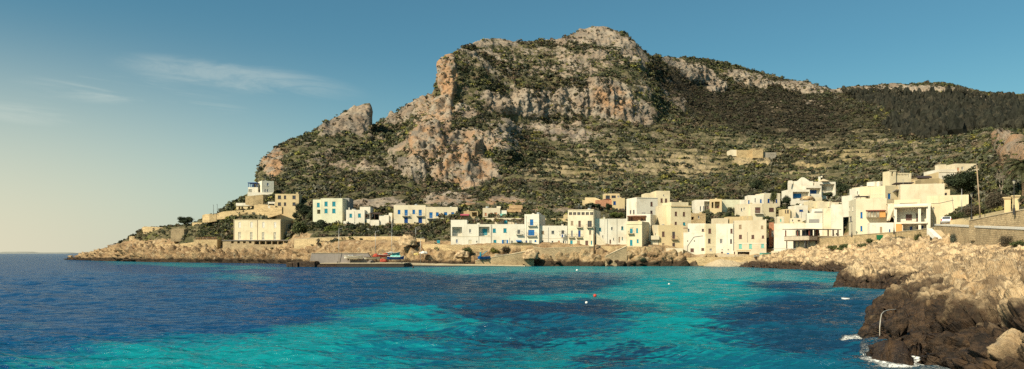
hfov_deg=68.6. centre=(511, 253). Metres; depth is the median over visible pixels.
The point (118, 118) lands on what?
sky
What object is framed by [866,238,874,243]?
shrub
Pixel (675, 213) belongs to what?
house
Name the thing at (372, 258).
rowing boat
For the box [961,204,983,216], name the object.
shrub
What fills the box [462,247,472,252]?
shrub
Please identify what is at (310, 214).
tree
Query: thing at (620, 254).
stair wall
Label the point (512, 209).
shed
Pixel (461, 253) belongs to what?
boulder
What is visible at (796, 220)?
house
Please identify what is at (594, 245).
post
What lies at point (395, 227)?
shrub
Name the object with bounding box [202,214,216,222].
bastion
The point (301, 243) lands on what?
retaining wall
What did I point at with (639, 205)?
house
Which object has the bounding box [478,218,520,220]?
retaining wall
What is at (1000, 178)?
bare tree
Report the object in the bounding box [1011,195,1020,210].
gate pillar
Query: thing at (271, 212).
retaining wall
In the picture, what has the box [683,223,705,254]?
house
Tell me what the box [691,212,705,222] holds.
house
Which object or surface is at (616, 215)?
tree
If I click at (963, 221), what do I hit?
garden wall
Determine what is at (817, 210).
house
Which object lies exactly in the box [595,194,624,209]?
house
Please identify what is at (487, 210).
house
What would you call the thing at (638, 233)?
house
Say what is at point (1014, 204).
lamp post
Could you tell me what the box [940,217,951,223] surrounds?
parked car
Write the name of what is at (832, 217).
house
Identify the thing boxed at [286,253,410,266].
pier
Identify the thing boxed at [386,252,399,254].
rowing boat
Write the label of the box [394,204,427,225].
house
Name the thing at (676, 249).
garden wall
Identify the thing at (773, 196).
tree
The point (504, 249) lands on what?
shrub
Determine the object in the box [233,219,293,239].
house
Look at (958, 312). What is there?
rocky shore
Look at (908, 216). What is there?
window
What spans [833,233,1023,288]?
rocky shore
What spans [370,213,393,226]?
house
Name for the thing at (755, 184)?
tree
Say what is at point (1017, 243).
shrub
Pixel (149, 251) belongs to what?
hillside
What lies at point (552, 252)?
sea wall
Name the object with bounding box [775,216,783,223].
house
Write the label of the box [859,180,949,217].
house
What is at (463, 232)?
house
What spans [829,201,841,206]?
house
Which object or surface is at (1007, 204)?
gate pillar
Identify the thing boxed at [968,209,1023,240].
ramp wall
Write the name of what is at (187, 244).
path wall
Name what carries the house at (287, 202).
on the hillside
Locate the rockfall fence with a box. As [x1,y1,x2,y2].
[286,168,337,175]
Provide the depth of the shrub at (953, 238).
119.85 m
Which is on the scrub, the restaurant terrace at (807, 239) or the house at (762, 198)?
the house at (762, 198)
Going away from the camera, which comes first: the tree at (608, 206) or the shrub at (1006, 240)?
the shrub at (1006, 240)
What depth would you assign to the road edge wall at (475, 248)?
238.50 m
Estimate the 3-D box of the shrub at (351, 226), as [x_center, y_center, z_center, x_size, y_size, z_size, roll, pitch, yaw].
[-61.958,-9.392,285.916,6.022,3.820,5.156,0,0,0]
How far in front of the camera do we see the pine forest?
719.88 m
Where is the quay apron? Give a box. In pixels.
[410,265,446,265]
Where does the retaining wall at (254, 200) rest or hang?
on the hillside
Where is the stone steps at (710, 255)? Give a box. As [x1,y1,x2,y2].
[703,254,717,256]
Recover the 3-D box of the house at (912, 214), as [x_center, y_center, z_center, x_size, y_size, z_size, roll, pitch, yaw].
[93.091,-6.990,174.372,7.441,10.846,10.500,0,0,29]
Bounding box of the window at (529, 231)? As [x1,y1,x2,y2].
[528,230,533,235]
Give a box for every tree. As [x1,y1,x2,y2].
[177,216,194,224]
[295,203,309,219]
[307,209,312,219]
[605,203,611,212]
[609,212,623,218]
[748,179,763,188]
[769,191,776,203]
[780,181,787,189]
[836,182,851,192]
[942,169,982,194]
[994,170,1006,193]
[1001,158,1023,194]
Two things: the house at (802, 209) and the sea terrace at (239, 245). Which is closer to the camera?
the house at (802, 209)
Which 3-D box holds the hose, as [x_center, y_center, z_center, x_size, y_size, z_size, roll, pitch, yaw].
[17.986,3.172,35.741,0.216,0.981,6.826,0,0,35]
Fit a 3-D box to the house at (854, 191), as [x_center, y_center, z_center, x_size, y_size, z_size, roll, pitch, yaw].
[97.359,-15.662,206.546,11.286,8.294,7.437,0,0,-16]
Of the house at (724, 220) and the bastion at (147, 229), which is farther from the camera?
the bastion at (147, 229)
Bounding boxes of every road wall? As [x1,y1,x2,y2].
[820,227,934,246]
[935,224,1023,245]
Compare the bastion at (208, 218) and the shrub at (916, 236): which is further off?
the bastion at (208, 218)
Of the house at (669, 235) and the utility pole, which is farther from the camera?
the house at (669, 235)
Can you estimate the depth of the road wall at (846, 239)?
177.65 m
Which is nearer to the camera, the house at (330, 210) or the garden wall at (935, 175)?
the garden wall at (935, 175)
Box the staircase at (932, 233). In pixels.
[927,228,944,238]
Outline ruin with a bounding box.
[727,148,775,159]
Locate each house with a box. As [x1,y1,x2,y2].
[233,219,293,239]
[236,203,251,209]
[247,177,273,195]
[268,192,301,219]
[313,194,352,222]
[343,207,374,223]
[370,213,393,226]
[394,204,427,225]
[426,206,458,223]
[451,220,490,244]
[483,206,506,216]
[491,219,523,242]
[524,212,544,243]
[540,221,567,243]
[545,214,567,221]
[568,205,599,245]
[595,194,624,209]
[595,217,626,244]
[626,197,657,218]
[627,212,656,241]
[627,220,648,246]
[641,191,669,205]
[650,224,682,247]
[655,201,690,231]
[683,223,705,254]
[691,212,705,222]
[692,198,739,213]
[704,224,715,253]
[711,217,728,223]
[716,224,733,253]
[729,216,752,223]
[733,216,765,254]
[735,203,775,219]
[740,193,779,207]
[769,222,773,246]
[771,217,821,252]
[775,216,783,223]
[779,209,795,222]
[788,204,807,221]
[789,212,801,222]
[806,211,821,222]
[810,209,821,212]
[822,204,842,235]
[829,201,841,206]
[842,195,858,216]
[848,196,893,234]
[850,181,882,194]
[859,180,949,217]
[883,170,910,185]
[894,199,930,231]
[924,164,975,178]
[927,195,968,226]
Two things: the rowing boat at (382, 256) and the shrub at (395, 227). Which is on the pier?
the rowing boat at (382, 256)
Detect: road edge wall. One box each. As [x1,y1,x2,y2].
[422,244,532,252]
[600,246,658,251]
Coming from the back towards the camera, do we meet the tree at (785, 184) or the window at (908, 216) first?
the tree at (785, 184)
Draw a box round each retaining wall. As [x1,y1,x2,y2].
[217,207,282,219]
[245,195,267,205]
[254,204,276,208]
[294,236,425,248]
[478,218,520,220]
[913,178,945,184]
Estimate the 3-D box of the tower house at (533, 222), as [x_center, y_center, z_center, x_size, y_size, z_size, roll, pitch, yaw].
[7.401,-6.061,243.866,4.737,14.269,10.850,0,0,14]
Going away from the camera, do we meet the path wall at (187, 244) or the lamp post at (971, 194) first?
the lamp post at (971, 194)
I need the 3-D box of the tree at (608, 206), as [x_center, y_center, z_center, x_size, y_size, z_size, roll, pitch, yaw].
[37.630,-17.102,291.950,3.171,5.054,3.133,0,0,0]
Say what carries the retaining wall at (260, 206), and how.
on the hillside
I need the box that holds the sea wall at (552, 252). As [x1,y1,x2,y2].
[533,246,599,260]
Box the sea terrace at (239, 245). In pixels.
[222,240,288,251]
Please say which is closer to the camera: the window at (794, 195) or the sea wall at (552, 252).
the sea wall at (552, 252)
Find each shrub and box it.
[291,221,307,233]
[313,219,327,227]
[324,225,337,230]
[342,224,356,228]
[392,225,407,230]
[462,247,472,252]
[490,248,498,252]
[502,246,508,252]
[586,202,600,208]
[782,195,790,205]
[823,192,832,197]
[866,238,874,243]
[913,232,921,239]
[946,211,966,218]
[949,233,956,242]
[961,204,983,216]
[983,189,1008,211]
[997,234,1013,246]
[1009,239,1023,246]
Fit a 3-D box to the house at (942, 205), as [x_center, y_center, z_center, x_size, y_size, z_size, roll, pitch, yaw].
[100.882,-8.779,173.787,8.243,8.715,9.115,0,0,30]
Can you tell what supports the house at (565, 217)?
on the hillside
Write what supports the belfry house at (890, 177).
on the hillside
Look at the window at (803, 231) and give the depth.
206.14 m
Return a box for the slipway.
[475,251,533,265]
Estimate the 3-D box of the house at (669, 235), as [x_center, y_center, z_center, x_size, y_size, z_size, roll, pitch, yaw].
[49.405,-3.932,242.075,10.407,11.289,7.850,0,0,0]
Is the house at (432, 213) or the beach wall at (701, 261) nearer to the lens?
the beach wall at (701, 261)
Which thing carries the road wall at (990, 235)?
on the hillside
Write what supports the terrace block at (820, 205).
on the hillside
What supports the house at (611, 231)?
on the hillside
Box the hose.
[879,308,901,335]
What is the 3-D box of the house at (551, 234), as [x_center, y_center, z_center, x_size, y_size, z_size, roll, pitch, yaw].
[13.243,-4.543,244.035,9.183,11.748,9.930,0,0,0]
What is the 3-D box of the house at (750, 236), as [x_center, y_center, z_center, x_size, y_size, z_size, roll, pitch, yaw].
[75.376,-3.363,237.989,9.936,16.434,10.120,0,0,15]
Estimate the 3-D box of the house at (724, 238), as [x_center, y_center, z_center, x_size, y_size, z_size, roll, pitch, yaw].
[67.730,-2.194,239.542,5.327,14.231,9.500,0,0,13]
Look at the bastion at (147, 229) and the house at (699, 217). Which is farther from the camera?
the bastion at (147, 229)
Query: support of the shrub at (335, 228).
on the hillside
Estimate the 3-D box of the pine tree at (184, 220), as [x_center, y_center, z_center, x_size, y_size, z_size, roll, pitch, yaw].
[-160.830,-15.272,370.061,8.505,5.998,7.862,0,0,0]
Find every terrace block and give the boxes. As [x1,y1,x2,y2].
[804,201,823,207]
[809,197,821,200]
[816,202,830,208]
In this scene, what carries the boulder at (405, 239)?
on the hillside
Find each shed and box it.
[460,210,477,219]
[507,205,522,213]
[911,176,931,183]
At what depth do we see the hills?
9209.61 m
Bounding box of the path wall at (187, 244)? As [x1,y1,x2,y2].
[143,242,193,246]
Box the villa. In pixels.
[782,176,835,204]
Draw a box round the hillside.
[65,26,1023,266]
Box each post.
[593,234,594,253]
[970,193,972,219]
[1013,180,1015,214]
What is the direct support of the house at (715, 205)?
on the hillside
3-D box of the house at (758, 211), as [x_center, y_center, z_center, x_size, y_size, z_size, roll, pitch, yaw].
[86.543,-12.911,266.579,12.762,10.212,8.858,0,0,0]
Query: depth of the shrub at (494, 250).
236.04 m
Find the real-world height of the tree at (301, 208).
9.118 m
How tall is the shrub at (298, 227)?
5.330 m
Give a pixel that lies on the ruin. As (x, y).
(755, 152)
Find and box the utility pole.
[976,165,980,217]
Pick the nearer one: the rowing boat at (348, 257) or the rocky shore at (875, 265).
the rocky shore at (875, 265)
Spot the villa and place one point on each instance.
(796, 191)
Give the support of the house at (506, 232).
on the hillside
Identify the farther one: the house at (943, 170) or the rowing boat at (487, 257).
the rowing boat at (487, 257)
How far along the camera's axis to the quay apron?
229.02 m
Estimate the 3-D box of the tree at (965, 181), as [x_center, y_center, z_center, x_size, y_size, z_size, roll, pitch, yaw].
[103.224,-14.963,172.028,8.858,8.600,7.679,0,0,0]
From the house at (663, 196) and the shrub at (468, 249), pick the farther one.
the house at (663, 196)
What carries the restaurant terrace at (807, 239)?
on the rocky shore at (816, 257)
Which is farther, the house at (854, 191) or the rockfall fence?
the rockfall fence
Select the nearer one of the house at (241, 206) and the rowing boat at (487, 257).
the rowing boat at (487, 257)
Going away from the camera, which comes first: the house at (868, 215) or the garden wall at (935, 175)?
the house at (868, 215)
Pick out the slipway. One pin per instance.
(516, 258)
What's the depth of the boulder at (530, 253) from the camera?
230.17 m
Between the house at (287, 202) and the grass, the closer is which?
the grass
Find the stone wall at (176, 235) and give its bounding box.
[171,229,187,241]
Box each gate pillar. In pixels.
[1003,197,1011,212]
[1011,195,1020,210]
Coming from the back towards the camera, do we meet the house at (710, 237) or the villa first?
the villa
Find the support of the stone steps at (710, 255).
on the hillside
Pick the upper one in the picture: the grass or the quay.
the grass
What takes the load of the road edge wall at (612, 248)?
on the hillside
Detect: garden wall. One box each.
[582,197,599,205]
[666,248,682,252]
[925,172,938,178]
[950,210,1003,224]
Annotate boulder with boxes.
[398,234,416,244]
[455,250,469,256]
[522,249,538,258]
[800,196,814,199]
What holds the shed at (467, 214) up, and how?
on the hillside
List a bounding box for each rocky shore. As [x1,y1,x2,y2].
[739,234,893,271]
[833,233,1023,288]
[857,247,1023,368]
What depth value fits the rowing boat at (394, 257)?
219.03 m
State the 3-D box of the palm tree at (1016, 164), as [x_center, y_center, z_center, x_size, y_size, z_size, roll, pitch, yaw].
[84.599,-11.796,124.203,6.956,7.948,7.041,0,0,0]
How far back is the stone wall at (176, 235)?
358.57 m
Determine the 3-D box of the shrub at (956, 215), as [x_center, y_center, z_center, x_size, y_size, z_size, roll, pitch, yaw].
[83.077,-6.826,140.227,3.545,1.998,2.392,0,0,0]
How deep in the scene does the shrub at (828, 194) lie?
273.81 m
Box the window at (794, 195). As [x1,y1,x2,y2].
[793,194,800,197]
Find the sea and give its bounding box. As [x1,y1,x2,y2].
[0,254,950,368]
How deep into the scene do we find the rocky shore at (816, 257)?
183.29 m
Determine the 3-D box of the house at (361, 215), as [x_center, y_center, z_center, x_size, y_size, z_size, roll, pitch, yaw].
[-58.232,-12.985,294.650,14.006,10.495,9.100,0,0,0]
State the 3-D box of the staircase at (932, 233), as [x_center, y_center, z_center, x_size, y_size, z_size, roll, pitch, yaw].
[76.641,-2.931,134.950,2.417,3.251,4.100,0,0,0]
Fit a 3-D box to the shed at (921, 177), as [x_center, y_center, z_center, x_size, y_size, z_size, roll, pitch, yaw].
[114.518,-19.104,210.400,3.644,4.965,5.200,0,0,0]
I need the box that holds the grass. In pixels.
[826,241,876,249]
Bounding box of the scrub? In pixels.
[114,26,1023,250]
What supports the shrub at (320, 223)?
on the hillside
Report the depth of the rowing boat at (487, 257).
229.05 m
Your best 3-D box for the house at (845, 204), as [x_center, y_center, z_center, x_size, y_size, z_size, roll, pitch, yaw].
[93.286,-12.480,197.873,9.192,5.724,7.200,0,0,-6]
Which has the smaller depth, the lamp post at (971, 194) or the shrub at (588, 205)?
the lamp post at (971, 194)
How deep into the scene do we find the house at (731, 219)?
247.00 m
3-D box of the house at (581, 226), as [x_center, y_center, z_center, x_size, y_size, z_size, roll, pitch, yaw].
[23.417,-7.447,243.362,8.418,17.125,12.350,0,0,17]
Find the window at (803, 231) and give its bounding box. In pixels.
[802,230,810,235]
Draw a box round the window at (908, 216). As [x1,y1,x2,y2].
[906,214,911,219]
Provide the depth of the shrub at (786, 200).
275.56 m
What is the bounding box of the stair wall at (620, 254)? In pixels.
[605,246,626,265]
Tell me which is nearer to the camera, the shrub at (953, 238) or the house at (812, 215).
the shrub at (953, 238)
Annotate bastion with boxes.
[142,227,162,233]
[194,237,222,248]
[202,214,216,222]
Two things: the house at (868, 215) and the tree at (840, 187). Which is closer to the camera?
the house at (868, 215)
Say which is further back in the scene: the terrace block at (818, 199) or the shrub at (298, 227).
the shrub at (298, 227)
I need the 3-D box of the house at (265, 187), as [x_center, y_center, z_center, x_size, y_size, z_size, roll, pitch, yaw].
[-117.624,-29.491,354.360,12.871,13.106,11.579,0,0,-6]
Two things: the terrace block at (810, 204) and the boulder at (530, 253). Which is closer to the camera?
the boulder at (530, 253)
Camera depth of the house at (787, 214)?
253.96 m
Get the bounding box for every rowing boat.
[344,255,362,259]
[364,256,379,260]
[378,254,391,258]
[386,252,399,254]
[386,255,403,260]
[478,256,489,259]
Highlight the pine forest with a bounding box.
[840,84,1023,138]
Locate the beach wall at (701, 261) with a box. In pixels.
[686,254,767,265]
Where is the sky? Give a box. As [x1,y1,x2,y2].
[0,0,1023,252]
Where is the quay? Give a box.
[410,263,524,265]
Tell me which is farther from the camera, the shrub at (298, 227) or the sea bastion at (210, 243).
the sea bastion at (210, 243)
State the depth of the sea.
46.49 m
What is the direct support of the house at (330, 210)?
on the hillside
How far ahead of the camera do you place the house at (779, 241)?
227.87 m
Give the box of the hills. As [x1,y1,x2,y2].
[0,252,78,253]
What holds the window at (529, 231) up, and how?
in the tower house at (533, 222)
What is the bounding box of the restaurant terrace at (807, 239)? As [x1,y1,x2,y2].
[782,229,840,248]
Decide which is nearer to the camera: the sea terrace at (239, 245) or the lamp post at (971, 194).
the lamp post at (971, 194)
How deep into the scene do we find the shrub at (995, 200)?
121.19 m

